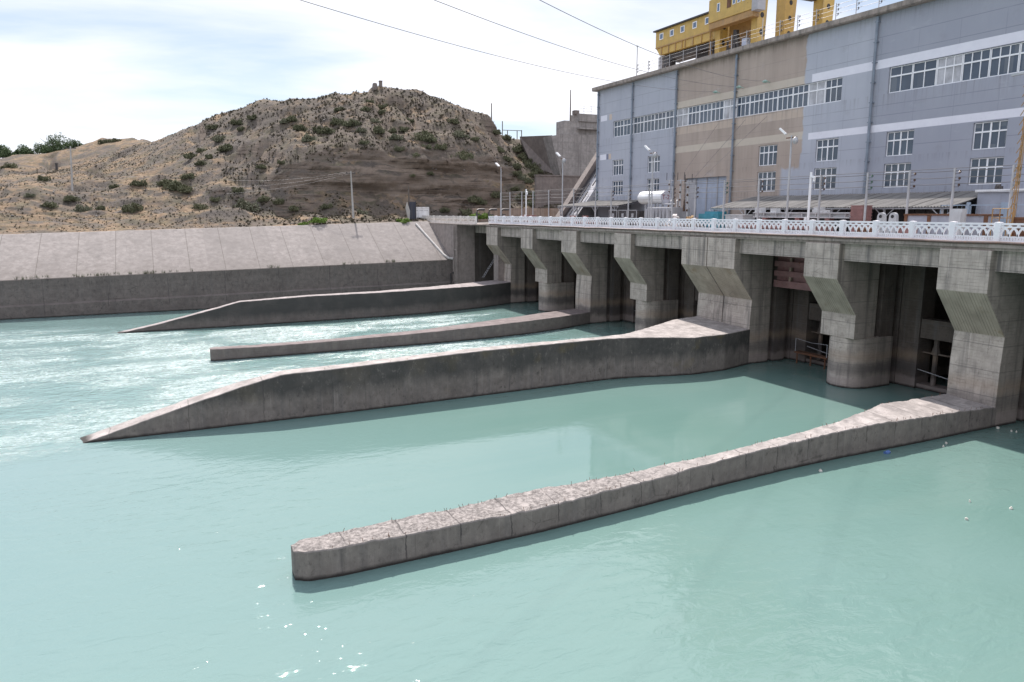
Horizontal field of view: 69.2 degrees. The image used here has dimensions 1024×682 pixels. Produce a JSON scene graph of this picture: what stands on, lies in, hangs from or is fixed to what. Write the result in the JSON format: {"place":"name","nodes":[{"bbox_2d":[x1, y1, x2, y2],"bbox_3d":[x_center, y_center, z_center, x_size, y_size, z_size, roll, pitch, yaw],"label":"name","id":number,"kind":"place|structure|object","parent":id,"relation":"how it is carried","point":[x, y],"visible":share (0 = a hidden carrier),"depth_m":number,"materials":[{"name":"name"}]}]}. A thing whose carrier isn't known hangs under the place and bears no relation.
{"place":"outdoors","nodes":[
{"label":"outdoors","id":0,"kind":"place"},
{"bbox_2d":[0,86,561,233],"bbox_3d":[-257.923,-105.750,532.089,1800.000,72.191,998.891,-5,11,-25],"label":"hill","id":1,"kind":"structure","parent":0,"point":[382,178],"depth_m":120.34,"materials":[{"name":"brown soil"}]},
{"bbox_2d":[0,144,16,157],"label":"tree","id":2,"kind":"object","parent":1,"relation":"on","point":[5,152],"visible":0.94,"depth_m":174.27,"materials":[{"name":"green plant"}]},
{"bbox_2d":[17,144,39,153],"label":"tree","id":3,"kind":"object","parent":1,"relation":"on","point":[24,150],"visible":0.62,"depth_m":175.87,"materials":[{"name":"green plant"}]},
{"bbox_2d":[32,132,69,153],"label":"tree","id":4,"kind":"object","parent":1,"relation":"on","point":[50,146],"visible":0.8,"depth_m":176.03,"materials":[{"name":"green plant"}]},
{"bbox_2d":[65,146,75,190],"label":"utility pole","id":5,"kind":"object","parent":1,"relation":"on","point":[72,188],"visible":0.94,"depth_m":111.02,"materials":[{"name":"concrete"}]},
{"bbox_2d":[62,138,82,149],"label":"tree","id":6,"kind":"object","parent":1,"relation":"on","point":[72,143],"visible":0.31,"depth_m":174.67,"materials":[{"name":"green plant"}]},
{"bbox_2d":[71,204,93,211],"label":"shrub","id":7,"kind":"object","parent":1,"relation":"on","point":[80,208],"visible":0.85,"depth_m":101.04,"materials":[{"name":"green plant"}]},
{"bbox_2d":[121,202,143,212],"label":"shrub","id":8,"kind":"object","parent":1,"relation":"on","point":[132,208],"visible":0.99,"depth_m":102.81,"materials":[{"name":"green plant"}]},
{"bbox_2d":[161,179,181,190],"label":"shrub","id":9,"kind":"object","parent":1,"relation":"on","point":[172,185],"visible":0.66,"depth_m":111.42,"materials":[{"name":"green plant"}]},
{"bbox_2d":[177,184,193,192],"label":"shrub","id":10,"kind":"object","parent":1,"relation":"on","point":[185,188],"visible":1,"depth_m":110.72,"materials":[{"name":"green plant"}]},
{"bbox_2d":[216,143,232,151],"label":"shrub","id":11,"kind":"object","parent":1,"relation":"on","point":[225,147],"visible":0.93,"depth_m":125.58,"materials":[{"name":"green plant"}]},
{"bbox_2d":[0,221,449,280],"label":"bank lining","id":12,"kind":"object","parent":1,"relation":"on","point":[62,255],"visible":0.89,"depth_m":90.36,"materials":[{"name":"grey concrete"}]},
{"bbox_2d":[415,223,452,259],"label":"drain pipe","id":13,"kind":"object","parent":12,"relation":"on","point":[432,242],"visible":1,"depth_m":101.48,"materials":[{"name":"metal"}]},
{"bbox_2d":[233,198,259,211],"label":"shrub","id":14,"kind":"object","parent":1,"relation":"on","point":[242,203],"visible":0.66,"depth_m":107.71,"materials":[{"name":"green plant"}]},
{"bbox_2d":[0,86,561,231],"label":"grass tufts","id":15,"kind":"object","parent":1,"relation":"on","point":[323,216],"visible":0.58,"depth_m":123.74,"materials":[{"name":"plant"}]},
{"bbox_2d":[11,88,554,226],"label":"shrubs","id":16,"kind":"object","parent":1,"relation":"on","point":[240,175],"depth_m":113.34,"materials":[{"name":"green plant"}]},
{"bbox_2d":[341,118,361,126],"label":"shrub","id":17,"kind":"object","parent":1,"relation":"on","point":[351,122],"visible":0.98,"depth_m":125.38,"materials":[{"name":"green plant"}]},
{"bbox_2d":[408,201,415,219],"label":"dark gate","id":18,"kind":"structure","parent":1,"relation":"on","point":[412,206],"depth_m":108.78,"materials":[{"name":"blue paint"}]},
{"bbox_2d":[411,130,436,141],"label":"shrub","id":19,"kind":"object","parent":1,"relation":"on","point":[425,136],"visible":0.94,"depth_m":123.91,"materials":[{"name":"green plant"}]},
{"bbox_2d":[456,150,474,159],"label":"shrub","id":20,"kind":"object","parent":1,"relation":"on","point":[463,155],"visible":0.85,"depth_m":124.50,"materials":[{"name":"green plant"}]},
{"bbox_2d":[520,135,561,174],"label":"wing slope","id":21,"kind":"structure","parent":1,"relation":"on","point":[534,148],"depth_m":135.05,"materials":[{"name":"concrete"}]},
{"bbox_2d":[534,175,580,207],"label":"terrace wall","id":22,"kind":"structure","parent":1,"relation":"on","point":[552,183],"depth_m":123.59,"materials":[{"name":"concrete"}]},
{"bbox_2d":[543,105,596,175],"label":"dam","id":23,"kind":"structure","parent":1,"relation":"on","point":[573,142],"depth_m":132.26,"materials":[{"name":"concrete"}]},
{"bbox_2d":[0,0,902,153],"label":"sky","id":24,"kind":"structure","parent":0,"point":[85,71],"materials":[{"name":"white"}]},
{"bbox_2d":[0,301,1023,681],"bbox_3d":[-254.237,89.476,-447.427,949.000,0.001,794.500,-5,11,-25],"label":"water","id":25,"kind":"structure","parent":0,"point":[154,559],"depth_m":26.20,"materials":[{"name":"teal liquid"}]},
{"bbox_2d":[0,260,453,319],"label":"retaining wall","id":26,"kind":"structure","parent":25,"relation":"in","point":[84,296],"depth_m":85.76,"materials":[{"name":"concrete"}]},
{"bbox_2d":[14,260,394,279],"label":"weeds","id":27,"kind":"object","parent":26,"relation":"on","point":[151,272],"visible":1,"depth_m":82.73,"materials":[{"name":"green plant"}]},
{"bbox_2d":[117,280,510,332],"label":"divider wall","id":28,"kind":"structure","parent":25,"relation":"in","point":[372,304],"depth_m":78.03,"materials":[{"name":"concrete"}]},
{"bbox_2d":[210,309,589,360],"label":"divider wall","id":29,"kind":"structure","parent":25,"relation":"in","point":[537,323],"depth_m":63.50,"materials":[{"name":"concrete"}]},
{"bbox_2d":[75,316,749,443],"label":"divider wall","id":30,"kind":"structure","parent":25,"relation":"in","point":[690,346],"depth_m":44.61,"materials":[{"name":"concrete"}]},
{"bbox_2d":[291,392,996,580],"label":"divider wall","id":31,"kind":"structure","parent":25,"relation":"in","point":[884,426],"depth_m":28.12,"materials":[{"name":"concrete"}]},
{"bbox_2d":[429,222,1023,426],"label":"dam","id":32,"kind":"structure","parent":25,"relation":"in","point":[879,313],"depth_m":49.96,"materials":[{"name":"concrete"}]},
{"bbox_2d":[416,207,428,217],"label":"gate cabinet","id":33,"kind":"object","parent":32,"relation":"on","point":[421,211],"visible":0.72,"depth_m":111.06,"materials":[{"name":"white metal"}]},
{"bbox_2d":[422,215,476,223],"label":"balustrade","id":34,"kind":"object","parent":32,"relation":"on","point":[435,219],"visible":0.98,"depth_m":99.97,"materials":[{"name":"paint"}]},
{"bbox_2d":[488,216,1023,242],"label":"balustrade","id":35,"kind":"object","parent":32,"relation":"on","point":[997,228],"visible":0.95,"depth_m":47.67,"materials":[{"name":"white paint"}]},
{"bbox_2d":[489,223,1023,245],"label":"service pipe","id":36,"kind":"object","parent":32,"relation":"attached to","point":[917,240],"visible":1,"depth_m":46.64,"materials":[{"name":"metal"}]},
{"bbox_2d":[773,256,810,290],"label":"sluice gate","id":37,"kind":"structure","parent":32,"relation":"attached to","point":[789,273],"depth_m":53.67,"materials":[{"name":"red metal"}]},
{"bbox_2d":[794,338,827,368],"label":"walkway","id":38,"kind":"structure","parent":25,"relation":"in","point":[811,355],"depth_m":54.49,"materials":[{"name":"metal"}]},
{"bbox_2d":[555,153,595,222],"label":"concrete ramp","id":39,"kind":"structure","parent":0,"point":[587,179],"depth_m":94.65,"materials":[{"name":"grey paint"}]},
{"bbox_2d":[629,210,646,225],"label":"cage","id":40,"kind":"object","parent":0,"point":[635,214],"visible":0.43,"depth_m":75.56,"materials":[{"name":"metal"}]},
{"bbox_2d":[850,205,872,231],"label":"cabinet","id":41,"kind":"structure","parent":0,"point":[857,212],"depth_m":50.90,"materials":[{"name":"red metal"}]},
{"bbox_3d":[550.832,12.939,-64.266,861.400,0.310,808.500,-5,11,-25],"label":"yard ground","id":42,"kind":"structure","parent":0,"visible":0},
{"bbox_2d":[472,208,559,221],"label":"wall","id":43,"kind":"structure","parent":42,"relation":"on","point":[543,212],"depth_m":113.44,"materials":[{"name":"concrete"}]},
{"bbox_2d":[558,200,638,218],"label":"shelter","id":44,"kind":"object","parent":42,"relation":"on","point":[603,203],"visible":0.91,"depth_m":85.72,"materials":[{"name":"grey paint"}]},
{"bbox_2d":[644,145,657,225],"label":"lamp post","id":45,"kind":"object","parent":42,"relation":"on","point":[654,155],"visible":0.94,"depth_m":68.78,"materials":[{"name":"metal"}]},
{"bbox_2d":[637,191,689,225],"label":"transformer","id":46,"kind":"object","parent":42,"relation":"on","point":[664,197],"visible":0.8,"depth_m":71.85,"materials":[{"name":"silver metal"}]},
{"bbox_2d":[698,211,726,227],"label":"generator","id":47,"kind":"object","parent":42,"relation":"on","point":[712,214],"visible":0.54,"depth_m":65.06,"materials":[{"name":"teal paint"}]},
{"bbox_2d":[725,214,754,228],"bbox_3d":[19.067,-9.942,62.155,1.400,1.290,2.200,-5,11,-25],"label":"steel cabinet","id":48,"kind":"object","parent":42,"relation":"on","point":[741,216],"visible":0.46,"depth_m":61.32,"materials":[{"name":"silver metal"}]},
{"bbox_2d":[500,164,1023,235],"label":"wire fence","id":49,"kind":"object","parent":42,"relation":"on","point":[908,190],"visible":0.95,"depth_m":53.20,"materials":[{"name":"metal"}]},
{"bbox_2d":[738,222,805,229],"bbox_3d":[20.522,-8.695,56.668,0.700,0.720,9.100,-5,11,-25],"label":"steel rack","id":50,"kind":"object","parent":42,"relation":"on","point":[793,228],"visible":0.15,"depth_m":56.83,"materials":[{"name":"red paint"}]},
{"bbox_2d":[779,128,797,218],"bbox_3d":[20.015,-11.725,54.246,0.572,7.524,1.586,-8,13,-39],"label":"lamp post","id":51,"kind":"object","parent":42,"relation":"on","point":[795,140],"visible":0.94,"depth_m":53.91,"materials":[{"name":"metal"}]},
{"bbox_2d":[753,207,850,229],"bbox_3d":[21.741,-9.146,55.997,0.600,1.840,9.400,-5,11,-25],"label":"steel girder","id":52,"kind":"object","parent":42,"relation":"on","point":[827,215],"visible":0.75,"depth_m":55.84,"materials":[{"name":"grey metal"}]},
{"bbox_2d":[592,0,1023,223],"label":"powerhouse","id":53,"kind":"structure","parent":42,"relation":"on","point":[903,86],"depth_m":59.43,"materials":[{"name":"paint"}]},
{"bbox_2d":[301,0,707,91],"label":"overhead cable","id":54,"kind":"object","parent":53,"relation":"attached to","point":[480,51],"visible":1,"depth_m":35.20,"materials":[{"name":"metal"}]},
{"bbox_2d":[435,0,737,86],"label":"overhead cable","id":55,"kind":"object","parent":53,"relation":"attached to","point":[567,48],"visible":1,"depth_m":35.67,"materials":[{"name":"metal"}]},
{"bbox_2d":[613,159,622,175],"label":"window","id":56,"kind":"structure","parent":53,"relation":"in","point":[618,164],"depth_m":88.01,"materials":[{"name":"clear glass"}]},
{"bbox_2d":[613,181,622,194],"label":"window","id":57,"kind":"structure","parent":53,"relation":"in","point":[617,190],"depth_m":88.42,"materials":[{"name":"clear glass"}]},
{"bbox_2d":[614,120,623,136],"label":"window","id":58,"kind":"structure","parent":53,"relation":"in","point":[618,125],"depth_m":87.32,"materials":[{"name":"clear glass"}]},
{"bbox_2d":[624,118,633,135],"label":"window","id":59,"kind":"structure","parent":53,"relation":"in","point":[627,122],"depth_m":85.64,"materials":[{"name":"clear glass"}]},
{"bbox_2d":[634,116,643,133],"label":"window","id":60,"kind":"structure","parent":53,"relation":"in","point":[638,121],"depth_m":83.72,"materials":[{"name":"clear glass"}]},
{"bbox_2d":[540,0,754,80],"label":"overhead cable","id":61,"kind":"object","parent":53,"relation":"attached to","point":[635,45],"visible":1,"depth_m":35.61,"materials":[{"name":"metal"}]},
{"bbox_2d":[644,114,654,131],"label":"window","id":62,"kind":"structure","parent":53,"relation":"in","point":[649,120],"depth_m":81.97,"materials":[{"name":"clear glass"}]},
{"bbox_2d":[648,178,658,190],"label":"window","id":63,"kind":"structure","parent":53,"relation":"in","point":[655,181],"depth_m":81.92,"materials":[{"name":"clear glass"}]},
{"bbox_2d":[648,155,659,172],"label":"window","id":64,"kind":"structure","parent":53,"relation":"in","point":[656,167],"depth_m":81.60,"materials":[{"name":"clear glass"}]},
{"bbox_2d":[654,112,665,130],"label":"window","id":65,"kind":"structure","parent":53,"relation":"in","point":[660,118],"depth_m":80.21,"materials":[{"name":"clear glass"}]},
{"bbox_2d":[666,109,677,128],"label":"window","id":66,"kind":"structure","parent":53,"relation":"in","point":[669,114],"depth_m":78.57,"materials":[{"name":"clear glass"}]},
{"bbox_2d":[677,107,688,126],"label":"window","id":67,"kind":"structure","parent":53,"relation":"in","point":[682,120],"depth_m":76.77,"materials":[{"name":"white glass"}]},
{"bbox_2d":[688,105,699,124],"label":"window","id":68,"kind":"structure","parent":53,"relation":"in","point":[694,111],"depth_m":75.19,"materials":[{"name":"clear glass"}]},
{"bbox_2d":[699,103,711,123],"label":"window","id":69,"kind":"structure","parent":53,"relation":"in","point":[705,109],"depth_m":73.59,"materials":[{"name":"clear glass"}]},
{"bbox_2d":[685,176,726,220],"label":"gate door","id":70,"kind":"structure","parent":53,"relation":"in","point":[705,201],"depth_m":74.82,"materials":[{"name":"blue paint"}]},
{"bbox_2d":[711,100,723,121],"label":"window","id":71,"kind":"structure","parent":53,"relation":"in","point":[717,114],"depth_m":72.03,"materials":[{"name":"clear glass"}]},
{"bbox_2d":[723,98,736,119],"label":"window","id":72,"kind":"structure","parent":53,"relation":"in","point":[728,104],"depth_m":70.60,"materials":[{"name":"white glass"}]},
{"bbox_2d":[736,95,749,117],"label":"window","id":73,"kind":"structure","parent":53,"relation":"in","point":[743,103],"depth_m":68.92,"materials":[{"name":"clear glass"}]},
{"bbox_2d":[653,0,834,68],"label":"gantry crane","id":74,"kind":"object","parent":53,"relation":"on","point":[719,20],"visible":0.68,"depth_m":80.05,"materials":[{"name":"yellow paint"}]},
{"bbox_2d":[749,93,763,115],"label":"window","id":75,"kind":"structure","parent":53,"relation":"in","point":[756,100],"depth_m":67.38,"materials":[{"name":"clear glass"}]},
{"bbox_2d":[636,0,882,75],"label":"roof fence","id":76,"kind":"object","parent":53,"relation":"on","point":[696,54],"visible":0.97,"depth_m":67.55,"materials":[{"name":"metal"}]},
{"bbox_2d":[757,171,775,191],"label":"window","id":77,"kind":"structure","parent":53,"relation":"in","point":[770,182],"depth_m":66.81,"materials":[{"name":"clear glass"}]},
{"bbox_2d":[759,145,776,165],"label":"window","id":78,"kind":"structure","parent":53,"relation":"in","point":[768,154],"depth_m":66.56,"materials":[{"name":"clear glass"}]},
{"bbox_2d":[763,90,777,112],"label":"window","id":79,"kind":"structure","parent":53,"relation":"in","point":[770,104],"depth_m":65.84,"materials":[{"name":"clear glass"}]},
{"bbox_2d":[777,87,793,110],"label":"window","id":80,"kind":"structure","parent":53,"relation":"in","point":[785,96],"depth_m":64.33,"materials":[{"name":"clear glass"}]},
{"bbox_2d":[792,84,808,108],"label":"window","id":81,"kind":"structure","parent":53,"relation":"in","point":[800,93],"depth_m":62.78,"materials":[{"name":"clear glass"}]},
{"bbox_2d":[808,81,825,105],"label":"window","id":82,"kind":"structure","parent":53,"relation":"in","point":[817,89],"depth_m":61.25,"materials":[{"name":"white glass"}]},
{"bbox_2d":[814,168,835,189],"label":"window","id":83,"kind":"structure","parent":53,"relation":"in","point":[828,173],"depth_m":61.01,"materials":[{"name":"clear glass"}]},
{"bbox_2d":[816,138,838,161],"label":"window","id":84,"kind":"structure","parent":53,"relation":"in","point":[827,149],"depth_m":60.71,"materials":[{"name":"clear glass"}]},
{"bbox_2d":[825,77,842,102],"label":"window","id":85,"kind":"structure","parent":53,"relation":"in","point":[833,90],"depth_m":59.76,"materials":[{"name":"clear glass"}]},
{"bbox_2d":[883,163,910,187],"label":"window","id":86,"kind":"structure","parent":53,"relation":"in","point":[896,177],"depth_m":55.21,"materials":[{"name":"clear glass"}]},
{"bbox_2d":[886,130,913,156],"bbox_3d":[28.675,-14.578,54.783,0.090,1.740,2.230,-5,11,-25],"label":"window","id":87,"kind":"structure","parent":53,"relation":"in","point":[899,143],"depth_m":54.80,"materials":[{"name":"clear glass"}]},
{"bbox_2d":[889,63,913,92],"bbox_3d":[28.497,-19.204,54.357,0.090,1.820,1.828,-5,11,-25],"label":"window","id":88,"kind":"structure","parent":53,"relation":"in","point":[900,76],"depth_m":54.36,"materials":[{"name":"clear glass"}]},
{"bbox_2d":[911,59,937,89],"bbox_3d":[29.294,-18.915,52.704,0.090,1.820,1.828,-5,11,-25],"label":"window","id":89,"kind":"structure","parent":53,"relation":"in","point":[925,72],"depth_m":52.68,"materials":[{"name":"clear glass"}]},
{"bbox_2d":[936,54,963,85],"bbox_3d":[30.092,-18.627,51.051,0.090,1.820,1.828,-5,11,-25],"label":"window","id":90,"kind":"structure","parent":53,"relation":"in","point":[949,69],"depth_m":51.04,"materials":[{"name":"white glass"}]},
{"bbox_2d":[961,48,991,81],"bbox_3d":[30.890,-18.338,49.398,0.090,1.820,1.828,-5,11,-25],"label":"window","id":91,"kind":"structure","parent":53,"relation":"in","point":[976,65],"depth_m":49.40,"materials":[{"name":"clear glass"}]},
{"bbox_2d":[969,157,1003,184],"bbox_3d":[31.518,-11.279,49.290,0.090,1.730,2.230,-5,11,-25],"label":"window","id":92,"kind":"structure","parent":53,"relation":"in","point":[994,162],"depth_m":49.28,"materials":[{"name":"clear glass"}]},
{"bbox_2d":[972,120,1007,149],"bbox_3d":[31.518,-13.550,48.894,0.090,1.740,2.230,-5,11,-25],"label":"window","id":93,"kind":"structure","parent":53,"relation":"in","point":[987,135],"depth_m":48.89,"materials":[{"name":"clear glass"}]},
{"bbox_2d":[989,43,1020,76],"bbox_3d":[31.688,-18.050,47.746,0.090,1.820,1.828,-5,11,-25],"label":"window","id":94,"kind":"structure","parent":53,"relation":"in","point":[1004,60],"depth_m":47.73,"materials":[{"name":"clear glass"}]},
{"bbox_2d":[1018,42,1023,72],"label":"window","id":95,"kind":"structure","parent":53,"relation":"in","point":[1021,60],"depth_m":46.81,"materials":[{"name":"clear glass"}]},
{"bbox_2d":[804,172,815,229],"bbox_3d":[20.875,-9.667,52.003,0.267,4.240,0.761,-5,11,-25],"label":"camera pole","id":96,"kind":"object","parent":42,"relation":"on","point":[809,196],"visible":0.8,"depth_m":51.97,"materials":[{"name":"white metal"}]},
{"bbox_2d":[709,191,977,218],"bbox_3d":[24.744,-9.982,57.582,4.933,2.943,22.933,-5,11,-25],"label":"shelter","id":97,"kind":"object","parent":42,"relation":"on","point":[930,200],"visible":0.9,"depth_m":54.66,"materials":[{"name":"grey paint"}]},
{"bbox_2d":[746,203,966,231],"bbox_3d":[24.860,-9.338,56.514,0.300,2.040,19.900,-5,11,-25],"label":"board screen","id":98,"kind":"object","parent":42,"relation":"on","point":[900,212],"visible":0.12,"depth_m":53.45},
{"bbox_2d":[877,212,886,232],"bbox_3d":[24.210,-7.680,48.678,0.550,1.470,0.840,-5,11,-25],"label":"bearing bracket","id":99,"kind":"object","parent":42,"relation":"on","point":[881,216],"visible":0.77,"depth_m":48.46,"materials":[{"name":"grey metal"}]},
{"bbox_2d":[885,213,898,232],"bbox_3d":[24.588,-7.544,47.895,0.550,1.470,0.840,-5,11,-25],"label":"bearing bracket","id":100,"kind":"object","parent":42,"relation":"on","point":[893,217],"visible":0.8,"depth_m":47.70,"materials":[{"name":"grey metal"}]},
{"bbox_2d":[904,214,1002,235],"bbox_3d":[26.227,-6.902,44.448,1.340,1.390,5.300,-5,11,-25],"label":"steel skip","id":101,"kind":"object","parent":42,"relation":"on","point":[978,218],"visible":0.37,"depth_m":44.02,"materials":[{"name":"paint"}]},
{"bbox_2d":[947,209,966,234],"bbox_3d":[25.467,-6.716,42.511,0.440,1.690,0.750,-5,11,-25],"label":"control box","id":102,"kind":"object","parent":42,"relation":"on","point":[957,215],"visible":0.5,"depth_m":42.22,"materials":[{"name":"grey metal"}]},
{"bbox_2d":[940,202,1023,234],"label":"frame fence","id":103,"kind":"object","parent":42,"relation":"on","point":[968,205],"visible":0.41,"depth_m":44.97,"materials":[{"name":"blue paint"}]},
{"bbox_2d":[975,188,1023,235],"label":"annex","id":104,"kind":"object","parent":42,"relation":"on","point":[999,196],"visible":0.33,"depth_m":46.27,"materials":[{"name":"paint"}]},
{"bbox_2d":[1000,202,1016,235],"bbox_3d":[30.580,-7.522,45.851,0.060,2.050,0.950,-5,11,-25],"label":"door","id":105,"kind":"structure","parent":104,"relation":"in","point":[1003,211],"depth_m":45.97,"materials":[{"name":"blue paint"}]},
{"bbox_2d":[990,208,1014,235],"bbox_3d":[26.511,-6.317,40.163,0.052,1.712,1.210,-5,11,-25],"label":"railing","id":106,"kind":"object","parent":42,"relation":"on","point":[999,217],"visible":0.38,"depth_m":40.09,"materials":[{"name":"grey metal"}]},
{"bbox_2d":[1007,72,1023,235],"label":"lattice pole","id":107,"kind":"object","parent":42,"relation":"on","point":[1020,157],"visible":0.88,"depth_m":38.77,"materials":[{"name":"metal"}]},
{"bbox_2d":[1012,217,1023,236],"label":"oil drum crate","id":108,"kind":"object","parent":42,"relation":"on","point":[1018,219],"visible":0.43,"depth_m":39.00,"materials":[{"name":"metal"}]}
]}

